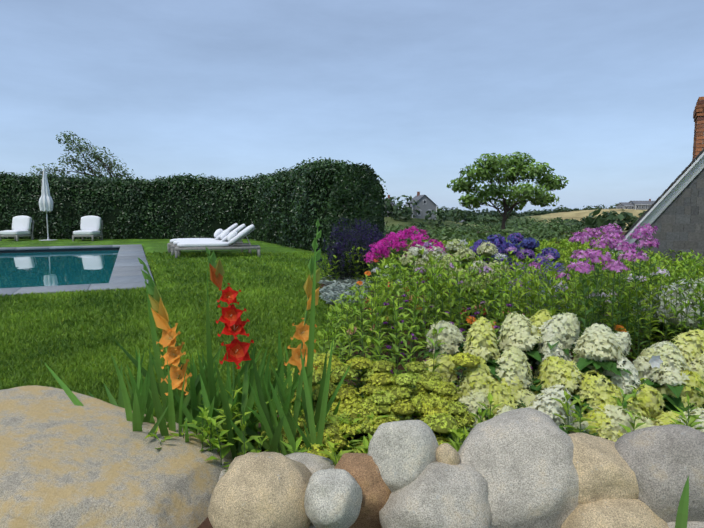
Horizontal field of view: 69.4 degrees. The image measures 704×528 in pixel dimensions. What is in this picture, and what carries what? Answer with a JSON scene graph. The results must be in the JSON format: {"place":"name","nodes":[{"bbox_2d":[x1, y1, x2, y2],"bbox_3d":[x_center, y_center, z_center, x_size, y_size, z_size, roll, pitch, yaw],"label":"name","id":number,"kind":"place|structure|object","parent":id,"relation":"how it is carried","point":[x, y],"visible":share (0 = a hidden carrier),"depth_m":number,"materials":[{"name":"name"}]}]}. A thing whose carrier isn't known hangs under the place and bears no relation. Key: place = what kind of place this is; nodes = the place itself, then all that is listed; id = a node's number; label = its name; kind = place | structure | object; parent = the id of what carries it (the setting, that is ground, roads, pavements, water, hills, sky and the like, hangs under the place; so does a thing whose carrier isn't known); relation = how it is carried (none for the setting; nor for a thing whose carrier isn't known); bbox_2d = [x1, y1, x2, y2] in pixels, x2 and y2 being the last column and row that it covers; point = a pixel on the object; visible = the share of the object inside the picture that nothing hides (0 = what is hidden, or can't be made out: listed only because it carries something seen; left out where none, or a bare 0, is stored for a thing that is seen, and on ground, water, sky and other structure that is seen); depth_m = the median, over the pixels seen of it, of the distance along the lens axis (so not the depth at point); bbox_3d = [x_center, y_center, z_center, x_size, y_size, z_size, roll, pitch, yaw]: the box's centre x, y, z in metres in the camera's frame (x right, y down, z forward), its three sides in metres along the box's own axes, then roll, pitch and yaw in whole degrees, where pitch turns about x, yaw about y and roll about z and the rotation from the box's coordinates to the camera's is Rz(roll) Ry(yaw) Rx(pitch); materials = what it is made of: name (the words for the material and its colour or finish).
{"place":"outdoors","nodes":[
{"label":"outdoors","id":0,"kind":"place"},
{"bbox_2d":[0,250,118,287],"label":"pool water","id":1,"kind":"structure","parent":0,"point":[31,269],"depth_m":11.20,"materials":[{"name":"teal liquid"}]},
{"bbox_2d":[26,131,134,180],"bbox_3d":[-16.975,-5.015,31.077,7.402,6.034,3.362,0,6,1],"label":"tree","id":2,"kind":"object","parent":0,"point":[80,147],"depth_m":30.76,"materials":[{"name":"green plant"}]},
{"bbox_2d":[0,209,646,366],"bbox_3d":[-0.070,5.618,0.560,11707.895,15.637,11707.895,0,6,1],"label":"terrain","id":3,"kind":"structure","parent":0,"point":[155,245],"depth_m":18.59,"materials":[{"name":"green plant"}]},
{"bbox_2d":[0,215,33,240],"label":"lounge armchair","id":4,"kind":"object","parent":3,"relation":"on","point":[21,226],"visible":1,"depth_m":20.77,"materials":[{"name":"white fabric"}]},
{"bbox_2d":[39,168,56,240],"bbox_3d":[-12.416,-2.421,20.645,0.670,2.920,0.670,0,6,1],"label":"closed parasol","id":5,"kind":"object","parent":3,"relation":"on","point":[45,202],"visible":1,"depth_m":20.51,"materials":[{"name":"white fabric"}]},
{"bbox_2d":[0,244,153,296],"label":"pool deck","id":6,"kind":"structure","parent":3,"relation":"on","point":[127,271],"depth_m":8.94,"materials":[{"name":"grey stone"}]},
{"bbox_2d":[0,248,154,296],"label":"pool shell","id":7,"kind":"object","parent":3,"relation":"on","point":[52,250],"visible":0.15,"depth_m":16.07,"materials":[{"name":"grey"}]},
{"bbox_2d":[72,215,102,240],"bbox_3d":[-10.677,-1.453,20.559,0.820,1.010,0.976,0,6,-3],"label":"lounge armchair","id":8,"kind":"object","parent":3,"relation":"on","point":[91,226],"visible":1,"depth_m":20.72,"materials":[{"name":"white fabric"}]},
{"bbox_2d":[0,385,237,527],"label":"boulder","id":9,"kind":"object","parent":3,"relation":"on","point":[66,462],"depth_m":1.81,"materials":[{"name":"beige stone"}]},
{"bbox_2d":[0,171,254,239],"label":"hedge","id":10,"kind":"object","parent":3,"relation":"on","point":[214,184],"depth_m":21.63,"materials":[{"name":"green plant"}]},
{"bbox_2d":[0,251,349,416],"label":"lawn grass","id":11,"kind":"structure","parent":3,"relation":"on","point":[78,357],"depth_m":5.05,"materials":[{"name":"green plant"}]},
{"bbox_2d":[167,223,242,252],"bbox_3d":[-4.175,-0.759,14.573,2.050,0.818,0.660,-1,6,-13],"label":"chaise lounge","id":12,"kind":"object","parent":3,"relation":"on","point":[217,233],"visible":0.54,"depth_m":14.40,"materials":[{"name":"white fabric"}]},
{"bbox_2d":[171,224,250,254],"bbox_3d":[-3.775,-0.673,13.714,2.050,0.818,0.660,-1,6,-13],"label":"chaise lounge","id":13,"kind":"object","parent":3,"relation":"on","point":[225,233],"visible":0.54,"depth_m":13.55,"materials":[{"name":"white wood"}]},
{"bbox_2d":[175,224,259,257],"bbox_3d":[-3.375,-0.587,12.855,2.050,0.818,0.660,-1,6,-13],"label":"chaise lounge","id":14,"kind":"object","parent":3,"relation":"on","point":[233,238],"visible":0.98,"depth_m":12.64,"materials":[{"name":"white fabric"}]},
{"bbox_2d":[249,157,388,253],"bbox_3d":[-1.811,-2.143,18.174,2.569,2.972,10.295,-2,6,-23],"label":"hedge","id":15,"kind":"object","parent":3,"relation":"on","point":[345,172],"depth_m":14.29,"materials":[{"name":"green plant"}]},
{"bbox_2d":[384,195,399,216],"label":"house","id":16,"kind":"structure","parent":3,"relation":"on","point":[392,203],"depth_m":153.02,"materials":[{"name":"paint"}]},
{"bbox_2d":[404,192,437,219],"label":"house","id":17,"kind":"structure","parent":3,"relation":"on","point":[425,203],"depth_m":144.34,"materials":[{"name":"paint"}]},
{"bbox_2d":[198,232,678,527],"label":"flower bed soil","id":18,"kind":"structure","parent":3,"relation":"on","point":[205,523],"depth_m":3.99,"materials":[{"name":"brown soil"}]},
{"bbox_2d":[218,469,226,480],"bbox_3d":[-0.516,0.938,2.010,0.260,0.244,0.194,0,6,1],"label":"rock","id":19,"kind":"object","parent":18,"relation":"on","point":[223,472],"depth_m":2.00,"materials":[{"name":"stone"}]},
{"bbox_2d":[208,452,311,527],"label":"boulder","id":20,"kind":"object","parent":18,"relation":"on","point":[260,490],"depth_m":1.54,"materials":[{"name":"stone"}]},
{"bbox_2d":[285,452,334,473],"bbox_3d":[-0.185,0.828,1.986,0.247,0.165,0.198,3,6,24],"label":"rock","id":21,"kind":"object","parent":18,"relation":"on","point":[312,463],"depth_m":1.97,"materials":[{"name":"stone"}]},
{"bbox_2d":[334,453,390,527],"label":"rock","id":22,"kind":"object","parent":18,"relation":"on","point":[362,469],"visible":0.31,"depth_m":1.61,"materials":[{"name":"stone"}]},
{"bbox_2d":[45,219,688,527],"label":"gladiolus plants","id":23,"kind":"object","parent":18,"relation":"on","point":[150,389],"visible":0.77,"depth_m":2.18,"materials":[{"name":"green plant"}]},
{"bbox_2d":[261,352,482,457],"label":"sedum flowers","id":24,"kind":"object","parent":18,"relation":"on","point":[402,396],"visible":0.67,"depth_m":2.39,"materials":[{"name":"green plant"}]},
{"bbox_2d":[144,231,703,469],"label":"border perennials","id":25,"kind":"object","parent":18,"relation":"on","point":[565,248],"visible":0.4,"depth_m":3.58,"materials":[{"name":"green plant"}]},
{"bbox_2d":[379,461,491,527],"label":"boulder","id":26,"kind":"object","parent":18,"relation":"on","point":[436,494],"visible":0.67,"depth_m":1.52,"materials":[{"name":"stone"}]},
{"bbox_2d":[367,420,438,492],"bbox_3d":[0.171,0.634,1.690,0.226,0.255,0.211,4,7,37],"label":"rock","id":27,"kind":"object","parent":26,"relation":"on","point":[402,454],"depth_m":1.61,"materials":[{"name":"stone"}]},
{"bbox_2d":[436,443,459,464],"bbox_3d":[0.307,0.632,1.642,0.082,0.105,0.070,0,6,1],"label":"rock","id":28,"kind":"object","parent":26,"relation":"on","point":[446,453],"depth_m":1.62,"materials":[{"name":"stone"}]},
{"bbox_2d":[360,278,511,386],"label":"purple flowers","id":29,"kind":"object","parent":18,"relation":"on","point":[461,330],"visible":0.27,"depth_m":3.34,"materials":[{"name":"purple plant"}]},
{"bbox_2d":[384,217,581,244],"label":"border shrubs","id":30,"kind":"object","parent":18,"relation":"on","point":[541,231],"depth_m":19.32,"materials":[{"name":"green plant"}]},
{"bbox_2d":[347,263,669,380],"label":"purple flowers","id":31,"kind":"object","parent":18,"relation":"on","point":[660,272],"visible":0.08,"depth_m":3.94,"materials":[{"name":"purple plant"}]},
{"bbox_2d":[316,218,703,367],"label":"mixed perennial flowers","id":32,"kind":"object","parent":18,"relation":"on","point":[363,238],"visible":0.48,"depth_m":7.84,"materials":[{"name":"purple plant"}]},
{"bbox_2d":[363,223,659,358],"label":"phlox flowers","id":33,"kind":"object","parent":18,"relation":"on","point":[380,249],"visible":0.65,"depth_m":3.53,"materials":[{"name":"purple plant"}]},
{"bbox_2d":[458,408,578,527],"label":"wall stone","id":34,"kind":"object","parent":18,"relation":"on","point":[520,460],"visible":0.62,"depth_m":1.59,"materials":[{"name":"stone"}]},
{"bbox_2d":[397,233,703,351],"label":"hydrangea flowers","id":35,"kind":"object","parent":18,"relation":"on","point":[491,246],"visible":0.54,"depth_m":5.20,"materials":[{"name":"blue plant"}]},
{"bbox_2d":[409,309,703,446],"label":"hydrangea flowers","id":36,"kind":"object","parent":18,"relation":"on","point":[596,372],"visible":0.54,"depth_m":2.64,"materials":[{"name":"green plant"}]},
{"bbox_2d":[561,499,668,527],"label":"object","id":37,"kind":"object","parent":18,"relation":"on","point":[620,513],"depth_m":1.51,"materials":[{"name":"stone"}]},
{"bbox_2d":[568,433,638,503],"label":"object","id":38,"kind":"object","parent":37,"relation":"on","point":[604,470],"depth_m":1.57,"materials":[{"name":"stone"}]},
{"bbox_2d":[667,521,703,527],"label":"wall stone","id":39,"kind":"object","parent":18,"relation":"on","point":[694,524],"visible":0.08,"depth_m":1.52,"materials":[{"name":"stone"}]},
{"bbox_3d":[-0.129,0.902,1.656,0.306,0.198,0.228,0,6,1],"label":"wall stone","id":40,"kind":"object","parent":18,"relation":"on","visible":0},
{"bbox_2d":[304,468,361,527],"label":"rock","id":41,"kind":"object","parent":40,"relation":"on","point":[333,498],"visible":1,"depth_m":1.50,"materials":[{"name":"stone"}]},
{"bbox_2d":[615,424,703,522],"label":"wall stone","id":42,"kind":"object","parent":40,"relation":"on","point":[663,462],"visible":0.58,"depth_m":1.55,"materials":[{"name":"stone"}]},
{"bbox_2d":[447,151,568,229],"bbox_3d":[8.104,-3.574,26.432,6.204,4.677,3.874,0,6,1],"label":"tree","id":43,"kind":"object","parent":3,"relation":"on","point":[486,171],"depth_m":26.10,"materials":[{"name":"green plant"}]},
{"bbox_2d":[383,195,644,230],"bbox_3d":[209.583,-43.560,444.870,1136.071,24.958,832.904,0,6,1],"label":"distant hedgerows foliage","id":44,"kind":"object","parent":3,"relation":"on","point":[483,216],"visible":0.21,"depth_m":142.38,"materials":[{"name":"green plant"}]},
{"bbox_2d":[616,199,654,209],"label":"hilltop house","id":45,"kind":"structure","parent":3,"relation":"on","point":[640,205],"depth_m":295.75,"materials":[{"name":"paint"}]},
{"bbox_2d":[609,149,703,251],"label":"house roof","id":46,"kind":"structure","parent":3,"relation":"on","point":[672,183],"depth_m":7.47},
{"bbox_2d":[594,151,703,277],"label":"roof trim","id":47,"kind":"structure","parent":46,"relation":"attached to","point":[676,189],"depth_m":7.49,"materials":[{"name":"white wood"}]},
{"bbox_2d":[692,97,703,159],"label":"house chimney","id":48,"kind":"object","parent":46,"relation":"on","point":[698,118],"visible":0.31,"depth_m":8.96,"materials":[{"name":"orange brick"}]},
{"bbox_2d":[609,168,703,279],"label":"house gable wall shingles","id":49,"kind":"object","parent":3,"relation":"on","point":[678,222],"visible":0.29,"depth_m":7.47,"materials":[{"name":"grey wood"}]},
{"bbox_2d":[0,0,703,213],"label":"sky","id":50,"kind":"structure","parent":0,"point":[604,93],"materials":[{"name":"blue"}]}
]}

